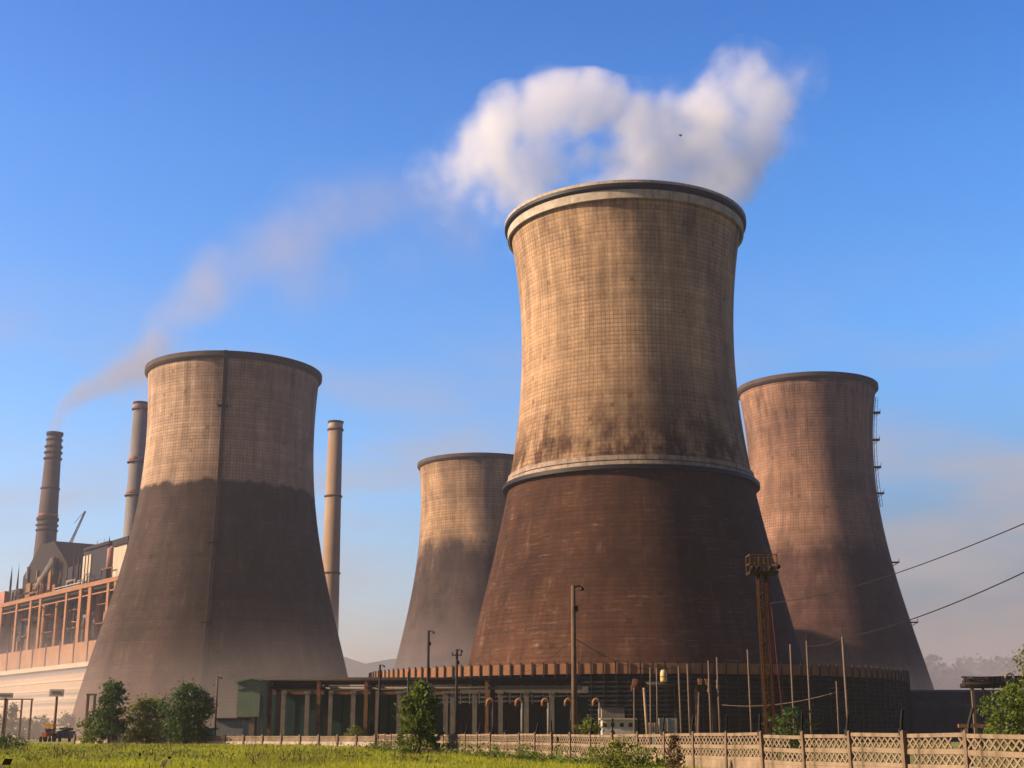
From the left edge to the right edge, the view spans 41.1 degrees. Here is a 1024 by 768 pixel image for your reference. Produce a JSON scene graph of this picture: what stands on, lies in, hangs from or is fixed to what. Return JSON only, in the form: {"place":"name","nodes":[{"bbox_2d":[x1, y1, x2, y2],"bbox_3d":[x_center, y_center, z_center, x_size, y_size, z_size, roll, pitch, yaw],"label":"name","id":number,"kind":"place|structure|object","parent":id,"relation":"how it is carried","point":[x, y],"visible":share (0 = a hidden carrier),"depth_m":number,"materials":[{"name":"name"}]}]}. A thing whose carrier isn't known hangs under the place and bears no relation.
{"place":"outdoors","nodes":[
{"label":"outdoors","id":0,"kind":"place"},
{"bbox_2d":[0,739,716,767],"bbox_3d":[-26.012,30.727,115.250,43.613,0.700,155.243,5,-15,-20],"label":"grass","id":1,"kind":"structure","parent":0,"point":[464,761],"depth_m":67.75,"materials":[{"name":"green plant"}]},
{"bbox_2d":[262,686,589,742],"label":"open shed","id":2,"kind":"structure","parent":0,"point":[298,711],"depth_m":227.83,"materials":[{"name":"grey concrete"}]},
{"bbox_2d":[394,452,513,669],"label":"cooling tower","id":3,"kind":"structure","parent":0,"point":[463,499],"depth_m":593.38,"materials":[{"name":"beige concrete"}]},
{"bbox_2d":[0,0,1023,666],"label":"sky","id":4,"kind":"structure","parent":0,"point":[332,187],"materials":[{"name":"blue"}]},
{"bbox_2d":[4,738,1023,767],"bbox_3d":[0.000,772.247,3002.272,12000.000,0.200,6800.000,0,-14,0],"label":"ground","id":5,"kind":"structure","parent":0,"point":[955,744],"depth_m":105.33,"materials":[{"name":"green plant"}]},
{"bbox_2d":[0,693,12,733],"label":"floodlight board","id":6,"kind":"object","parent":5,"relation":"on","point":[5,696],"visible":0.78,"depth_m":321.47,"materials":[{"name":"white paint"}]},
{"bbox_2d":[2,759,12,764],"bbox_3d":[-4.373,3.743,11.460,0.361,1.153,0.264,3,-15,-13],"label":"box","id":7,"kind":"object","parent":5,"relation":"on","point":[7,761],"visible":1,"depth_m":11.65,"materials":[{"name":"black plant"}]},
{"bbox_2d":[0,713,22,737],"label":"distant tree","id":8,"kind":"object","parent":5,"relation":"on","point":[6,721],"visible":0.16,"depth_m":389.20,"materials":[{"name":"grey plant"}]},
{"bbox_2d":[0,702,28,739],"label":"distant tree","id":9,"kind":"object","parent":5,"relation":"on","point":[11,724],"visible":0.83,"depth_m":383.01,"materials":[{"name":"grey plant"}]},
{"bbox_2d":[0,699,33,739],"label":"portal frame","id":10,"kind":"object","parent":5,"relation":"on","point":[20,716],"visible":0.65,"depth_m":330.31,"materials":[{"name":"metal"}]},
{"bbox_2d":[0,729,37,749],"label":"bush","id":11,"kind":"object","parent":5,"relation":"on","point":[5,740],"visible":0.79,"depth_m":116.11,"materials":[{"name":"green plant"}]},
{"bbox_2d":[12,716,43,738],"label":"distant tree","id":12,"kind":"object","parent":5,"relation":"on","point":[33,732],"visible":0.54,"depth_m":393.79,"materials":[{"name":"grey plant"}]},
{"bbox_2d":[31,714,53,738],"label":"distant tree","id":13,"kind":"object","parent":5,"relation":"on","point":[42,721],"visible":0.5,"depth_m":400.03,"materials":[{"name":"grey plant"}]},
{"bbox_2d":[39,724,56,741],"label":"tractor","id":14,"kind":"object","parent":5,"relation":"on","point":[48,733],"visible":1,"depth_m":261.51,"materials":[{"name":"orange metal"}]},
{"bbox_2d":[49,689,63,732],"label":"floodlight board","id":15,"kind":"object","parent":5,"relation":"on","point":[56,693],"visible":0.85,"depth_m":311.96,"materials":[{"name":"white paint"}]},
{"bbox_2d":[50,710,74,738],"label":"distant tree","id":16,"kind":"object","parent":5,"relation":"on","point":[66,717],"visible":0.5,"depth_m":405.63,"materials":[{"name":"grey plant"}]},
{"bbox_2d":[0,536,129,737],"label":"power station","id":17,"kind":"object","parent":5,"relation":"on","point":[61,599],"visible":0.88,"depth_m":657.05,"materials":[{"name":"beige concrete"}]},
{"bbox_2d":[22,431,63,650],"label":"chimney","id":18,"kind":"object","parent":17,"relation":"on","point":[47,520],"visible":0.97,"depth_m":744.39,"materials":[{"name":"concrete"}]},
{"bbox_2d":[56,727,75,741],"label":"farm trailer","id":19,"kind":"object","parent":5,"relation":"on","point":[65,732],"visible":1,"depth_m":262.83,"materials":[{"name":"teal paint"}]},
{"bbox_2d":[70,511,85,541],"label":"lattice crane","id":20,"kind":"object","parent":5,"relation":"on","point":[76,530],"visible":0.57,"depth_m":783.99,"materials":[{"name":"grey metal"}]},
{"bbox_2d":[73,717,101,743],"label":"bush","id":21,"kind":"object","parent":5,"relation":"on","point":[89,738],"visible":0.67,"depth_m":185.51,"materials":[{"name":"green plant"}]},
{"bbox_2d":[84,694,96,737],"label":"portal frame","id":22,"kind":"object","parent":5,"relation":"on","point":[87,703],"visible":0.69,"depth_m":253.07,"materials":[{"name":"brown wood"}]},
{"bbox_2d":[87,676,129,742],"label":"conifer tree","id":23,"kind":"object","parent":5,"relation":"on","point":[108,712],"visible":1,"depth_m":180.27,"materials":[{"name":"green plant"}]},
{"bbox_2d":[123,401,147,536],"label":"chimney","id":24,"kind":"object","parent":5,"relation":"on","point":[135,462],"visible":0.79,"depth_m":648.16,"materials":[{"name":"grey concrete"}]},
{"bbox_2d":[106,693,172,744],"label":"broadleaf tree","id":25,"kind":"object","parent":5,"relation":"on","point":[145,722],"visible":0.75,"depth_m":182.10,"materials":[{"name":"green plant"}]},
{"bbox_2d":[138,752,193,767],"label":"weed plant","id":26,"kind":"object","parent":5,"relation":"on","point":[163,763],"visible":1,"depth_m":13.32,"materials":[{"name":"green plant"}]},
{"bbox_2d":[142,677,218,743],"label":"broadleaf tree","id":27,"kind":"object","parent":5,"relation":"on","point":[186,720],"visible":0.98,"depth_m":177.68,"materials":[{"name":"green plant"}]},
{"bbox_2d":[196,728,218,737],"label":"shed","id":28,"kind":"structure","parent":5,"relation":"on","point":[213,729],"depth_m":188.20,"materials":[{"name":"grey metal"}]},
{"bbox_2d":[71,350,349,738],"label":"cooling tower","id":29,"kind":"structure","parent":5,"relation":"on","point":[222,573],"depth_m":416.82,"materials":[{"name":"concrete"}]},
{"bbox_2d":[214,677,221,735],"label":"lamp pole","id":30,"kind":"object","parent":5,"relation":"on","point":[215,719],"visible":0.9,"depth_m":190.70,"materials":[{"name":"grey metal"}]},
{"bbox_2d":[73,734,376,745],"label":"concrete wall","id":31,"kind":"structure","parent":5,"relation":"on","point":[337,739],"depth_m":170.30,"materials":[{"name":"beige concrete"}]},
{"bbox_2d":[216,718,249,735],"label":"flat roof hut","id":32,"kind":"object","parent":5,"relation":"on","point":[233,726],"visible":0.71,"depth_m":193.98,"materials":[{"name":"metal"}]},
{"bbox_2d":[235,677,269,735],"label":"green cabin","id":33,"kind":"object","parent":5,"relation":"on","point":[252,699],"visible":0.86,"depth_m":202.86,"materials":[{"name":"metal"}]},
{"bbox_2d":[0,740,592,764],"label":"dry stalks","id":34,"kind":"object","parent":5,"relation":"on","point":[164,746],"visible":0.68,"depth_m":72.67,"materials":[{"name":"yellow plant"}]},
{"bbox_2d":[323,420,343,630],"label":"chimney","id":35,"kind":"object","parent":5,"relation":"on","point":[333,496],"visible":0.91,"depth_m":621.87,"materials":[{"name":"beige concrete"}]},
{"bbox_2d":[342,725,365,735],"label":"bush","id":36,"kind":"object","parent":5,"relation":"on","point":[354,732],"visible":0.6,"depth_m":166.48,"materials":[{"name":"green plant"}]},
{"bbox_2d":[377,665,384,732],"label":"lamp pole","id":37,"kind":"object","parent":5,"relation":"on","point":[379,695],"visible":0.93,"depth_m":160.76,"materials":[{"name":"metal"}]},
{"bbox_2d":[407,672,409,713],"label":"utility pole","id":38,"kind":"object","parent":5,"relation":"on","point":[408,678],"visible":0.34,"depth_m":154.39,"materials":[{"name":"black metal"}]},
{"bbox_2d":[261,677,582,741],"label":"pipe trestle","id":39,"kind":"object","parent":5,"relation":"on","point":[277,684],"visible":0.74,"depth_m":210.23,"materials":[{"name":"metal"}]},
{"bbox_2d":[392,679,451,754],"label":"conifer bush","id":40,"kind":"object","parent":5,"relation":"on","point":[415,716],"visible":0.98,"depth_m":88.93,"materials":[{"name":"green plant"}]},
{"bbox_2d":[426,630,434,710],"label":"lamp pole","id":41,"kind":"object","parent":5,"relation":"on","point":[428,646],"visible":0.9,"depth_m":147.31,"materials":[{"name":"metal"}]},
{"bbox_2d":[452,649,462,738],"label":"utility pole","id":42,"kind":"object","parent":5,"relation":"on","point":[456,694],"visible":0.95,"depth_m":163.89,"materials":[{"name":"metal"}]},
{"bbox_2d":[486,698,494,741],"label":"gooseneck vent","id":43,"kind":"object","parent":5,"relation":"on","point":[493,705],"visible":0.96,"depth_m":199.40,"materials":[{"name":"metal"}]},
{"bbox_2d":[515,698,523,733],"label":"gooseneck vent","id":44,"kind":"object","parent":5,"relation":"on","point":[520,700],"visible":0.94,"depth_m":199.33,"materials":[{"name":"grey metal"}]},
{"bbox_2d":[541,698,549,741],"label":"gooseneck vent","id":45,"kind":"object","parent":5,"relation":"on","point":[543,700],"visible":0.95,"depth_m":199.20,"materials":[{"name":"grey metal"}]},
{"bbox_2d":[564,698,571,729],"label":"gooseneck vent","id":46,"kind":"object","parent":5,"relation":"on","point":[566,700],"visible":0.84,"depth_m":199.41,"materials":[{"name":"metal"}]},
{"bbox_2d":[571,585,583,739],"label":"lamp pole","id":47,"kind":"object","parent":5,"relation":"on","point":[574,608],"visible":0.94,"depth_m":113.74,"materials":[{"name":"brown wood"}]},
{"bbox_2d":[512,641,570,673],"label":"power cable","id":48,"kind":"object","parent":47,"relation":"attached to","point":[545,661],"visible":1,"depth_m":139.25,"materials":[{"name":"metal"}]},
{"bbox_2d":[577,639,681,669],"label":"power cable","id":49,"kind":"object","parent":47,"relation":"attached to","point":[622,663],"visible":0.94,"depth_m":134.06,"materials":[{"name":"metal"}]},
{"bbox_2d":[571,714,605,750],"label":"bush","id":50,"kind":"object","parent":5,"relation":"on","point":[594,727],"visible":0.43,"depth_m":81.55,"materials":[{"name":"green plant"}]},
{"bbox_2d":[592,698,600,737],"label":"gooseneck vent","id":51,"kind":"object","parent":5,"relation":"on","point":[599,705],"visible":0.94,"depth_m":199.33,"materials":[{"name":"grey metal"}]},
{"bbox_2d":[600,707,624,717],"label":"grey cabinet","id":52,"kind":"object","parent":5,"relation":"on","point":[612,712],"visible":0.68,"depth_m":153.62,"materials":[{"name":"metal"}]},
{"bbox_2d":[599,718,635,743],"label":"white kiosk","id":53,"kind":"object","parent":5,"relation":"on","point":[623,725],"visible":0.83,"depth_m":145.45,"materials":[{"name":"paint"}]},
{"bbox_2d":[585,734,656,767],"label":"bush","id":54,"kind":"object","parent":5,"relation":"on","point":[623,756],"visible":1,"depth_m":53.92,"materials":[{"name":"green plant"}]},
{"bbox_2d":[633,688,635,747],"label":"concrete pole","id":55,"kind":"object","parent":5,"relation":"on","point":[634,710],"visible":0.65,"depth_m":136.18,"materials":[{"name":"brown concrete"}]},
{"bbox_2d":[368,179,913,741],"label":"cooling tower","id":56,"kind":"structure","parent":5,"relation":"on","point":[630,487],"depth_m":289.90,"materials":[{"name":"concrete"},{"name":"brick"},{"name":"black steel"}]},
{"bbox_2d":[643,688,649,748],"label":"concrete pole","id":57,"kind":"object","parent":5,"relation":"on","point":[645,713],"visible":0.65,"depth_m":124.37,"materials":[{"name":"beige concrete"}]},
{"bbox_2d":[649,667,651,748],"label":"concrete pole","id":58,"kind":"object","parent":5,"relation":"on","point":[650,709],"visible":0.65,"depth_m":131.21,"materials":[{"name":"grey concrete"}]},
{"bbox_2d":[648,723,655,744],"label":"signboard","id":59,"kind":"object","parent":5,"relation":"on","point":[653,732],"visible":0.57,"depth_m":145.41,"materials":[{"name":"white paint"}]},
{"bbox_2d":[656,668,658,748],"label":"concrete pole","id":60,"kind":"object","parent":5,"relation":"on","point":[657,702],"visible":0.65,"depth_m":131.47,"materials":[{"name":"grey concrete"}]},
{"bbox_2d":[658,718,676,744],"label":"container","id":61,"kind":"object","parent":5,"relation":"on","point":[670,725],"visible":0.55,"depth_m":145.52,"materials":[{"name":"grey metal"}]},
{"bbox_2d":[662,733,685,767],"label":"dry bush","id":62,"kind":"object","parent":5,"relation":"on","point":[679,757],"visible":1,"depth_m":49.21,"materials":[{"name":"brown plant"}]},
{"bbox_2d":[678,666,682,751],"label":"concrete pole","id":63,"kind":"object","parent":5,"relation":"on","point":[680,702],"visible":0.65,"depth_m":97.35,"materials":[{"name":"grey concrete"}]},
{"bbox_2d":[687,664,690,752],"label":"concrete pole","id":64,"kind":"object","parent":5,"relation":"on","point":[688,700],"visible":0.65,"depth_m":97.39,"materials":[{"name":"grey concrete"}]},
{"bbox_2d":[697,692,699,740],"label":"concrete pole","id":65,"kind":"object","parent":5,"relation":"on","point":[698,723],"visible":0.65,"depth_m":124.33,"materials":[{"name":"brown concrete"}]},
{"bbox_2d":[377,707,1023,767],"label":"concrete fence","id":66,"kind":"object","parent":5,"relation":"on","point":[727,760],"visible":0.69,"depth_m":45.61,"materials":[{"name":"beige concrete"}]},
{"bbox_2d":[707,660,712,752],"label":"concrete pole","id":67,"kind":"object","parent":5,"relation":"on","point":[709,688],"visible":0.94,"depth_m":92.59,"materials":[{"name":"grey concrete"}]},
{"bbox_2d":[716,657,720,748],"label":"concrete pole","id":68,"kind":"object","parent":5,"relation":"on","point":[717,685],"visible":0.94,"depth_m":92.64,"materials":[{"name":"grey concrete"}]},
{"bbox_2d":[747,649,753,755],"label":"concrete pole","id":69,"kind":"object","parent":5,"relation":"on","point":[749,695],"visible":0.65,"depth_m":87.73,"materials":[{"name":"grey concrete"}]},
{"bbox_2d":[745,554,780,757],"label":"floodlight mast","id":70,"kind":"object","parent":5,"relation":"on","point":[758,573],"visible":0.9,"depth_m":82.75,"materials":[{"name":"brown metal"}]},
{"bbox_2d":[774,523,1023,602],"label":"power cable","id":71,"kind":"object","parent":70,"relation":"attached to","point":[914,566],"visible":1,"depth_m":50.58,"materials":[{"name":"black metal"}]},
{"bbox_2d":[768,581,790,757],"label":"guy wire","id":72,"kind":"object","parent":5,"relation":"on","point":[776,658],"visible":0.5,"depth_m":83.08,"materials":[{"name":"red paint"}]},
{"bbox_2d":[762,704,820,760],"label":"bush","id":73,"kind":"object","parent":5,"relation":"on","point":[786,716],"visible":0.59,"depth_m":69.68,"materials":[{"name":"green plant"}]},
{"bbox_2d":[789,644,795,734],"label":"concrete pole","id":74,"kind":"object","parent":5,"relation":"on","point":[791,681],"visible":0.65,"depth_m":89.92,"materials":[{"name":"grey concrete"}]},
{"bbox_2d":[806,637,813,753],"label":"concrete pole","id":75,"kind":"object","parent":5,"relation":"on","point":[809,689],"visible":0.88,"depth_m":78.08,"materials":[{"name":"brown concrete"}]},
{"bbox_2d":[836,681,840,757],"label":"concrete pole","id":76,"kind":"object","parent":5,"relation":"on","point":[837,712],"visible":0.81,"depth_m":81.64,"materials":[{"name":"grey concrete"}]},
{"bbox_2d":[726,692,835,705],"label":"power cable","id":77,"kind":"object","parent":76,"relation":"attached to","point":[789,702],"visible":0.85,"depth_m":85.51,"materials":[{"name":"rubber"}]},
{"bbox_2d":[841,624,849,728],"bbox_3d":[13.856,12.913,56.569,0.137,5.824,0.115,-6,-16,22],"label":"concrete pole","id":78,"kind":"object","parent":5,"relation":"on","point":[845,682],"visible":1,"depth_m":56.73,"materials":[{"name":"grey concrete"}]},
{"bbox_2d":[842,572,1023,638],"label":"power cable","id":79,"kind":"object","parent":78,"relation":"attached to","point":[940,608],"visible":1,"depth_m":42.18,"materials":[{"name":"black metal"}]},
{"bbox_2d":[976,680,1023,760],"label":"broadleaf tree","id":80,"kind":"object","parent":5,"relation":"on","point":[1016,716],"visible":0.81,"depth_m":75.54,"materials":[{"name":"green plant"}]},
{"bbox_2d":[1005,644,1023,731],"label":"broadleaf tree","id":81,"kind":"object","parent":5,"relation":"on","point":[1022,672],"visible":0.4,"depth_m":90.35,"materials":[{"name":"green plant"}]},
{"bbox_2d":[631,679,719,743],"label":"pipe bridge","id":82,"kind":"structure","parent":0,"point":[637,684],"depth_m":170.73,"materials":[{"name":"black metal"}]},
{"bbox_2d":[660,669,666,681],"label":"lantern","id":83,"kind":"object","parent":82,"relation":"on","point":[663,675],"visible":0.88,"depth_m":170.93,"materials":[{"name":"yellow glass"}]},
{"bbox_2d":[344,657,1016,685],"bbox_3d":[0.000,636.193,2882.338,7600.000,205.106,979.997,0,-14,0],"label":"hills","id":84,"kind":"structure","parent":0,"point":[354,668],"depth_m":2765.40,"materials":[{"name":"grey"}]},
{"bbox_2d":[737,371,933,689],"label":"cooling tower","id":85,"kind":"structure","parent":0,"point":[810,442],"depth_m":494.61,"materials":[{"name":"concrete"}]},
{"bbox_2d":[904,690,1023,740],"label":"building","id":86,"kind":"structure","parent":0,"point":[940,711],"depth_m":321.97,"materials":[{"name":"grey concrete"}]},
{"bbox_2d":[915,703,924,706],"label":"window","id":87,"kind":"structure","parent":86,"relation":"in","point":[916,704],"depth_m":322.22,"materials":[{"name":"black glass"}]},
{"bbox_2d":[930,703,939,706],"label":"window","id":88,"kind":"structure","parent":86,"relation":"in","point":[932,704],"depth_m":322.26,"materials":[{"name":"black glass"}]},
{"bbox_2d":[946,703,954,706],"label":"window","id":89,"kind":"structure","parent":86,"relation":"in","point":[947,704],"depth_m":322.22,"materials":[{"name":"black glass"}]},
{"bbox_2d":[961,703,970,706],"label":"window","id":90,"kind":"structure","parent":86,"relation":"in","point":[962,704],"depth_m":322.18,"materials":[{"name":"black glass"}]},
{"bbox_2d":[928,665,1023,689],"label":"wooded rise","id":91,"kind":"structure","parent":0,"point":[951,682],"depth_m":1641.90,"materials":[{"name":"grey plant"}]},
{"bbox_2d":[924,653,1023,689],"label":"woods","id":92,"kind":"object","parent":91,"relation":"on","point":[967,665],"visible":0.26,"depth_m":1623.05,"materials":[{"name":"grey plant"}]},
{"bbox_2d":[958,724,1003,750],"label":"rusty beam","id":93,"kind":"structure","parent":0,"point":[963,726],"depth_m":116.25,"materials":[{"name":"metal"}]},
{"bbox_2d":[960,672,1023,748],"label":"pipe bridge","id":94,"kind":"structure","parent":0,"point":[972,683],"depth_m":136.86,"materials":[{"name":"metal"}]}
]}

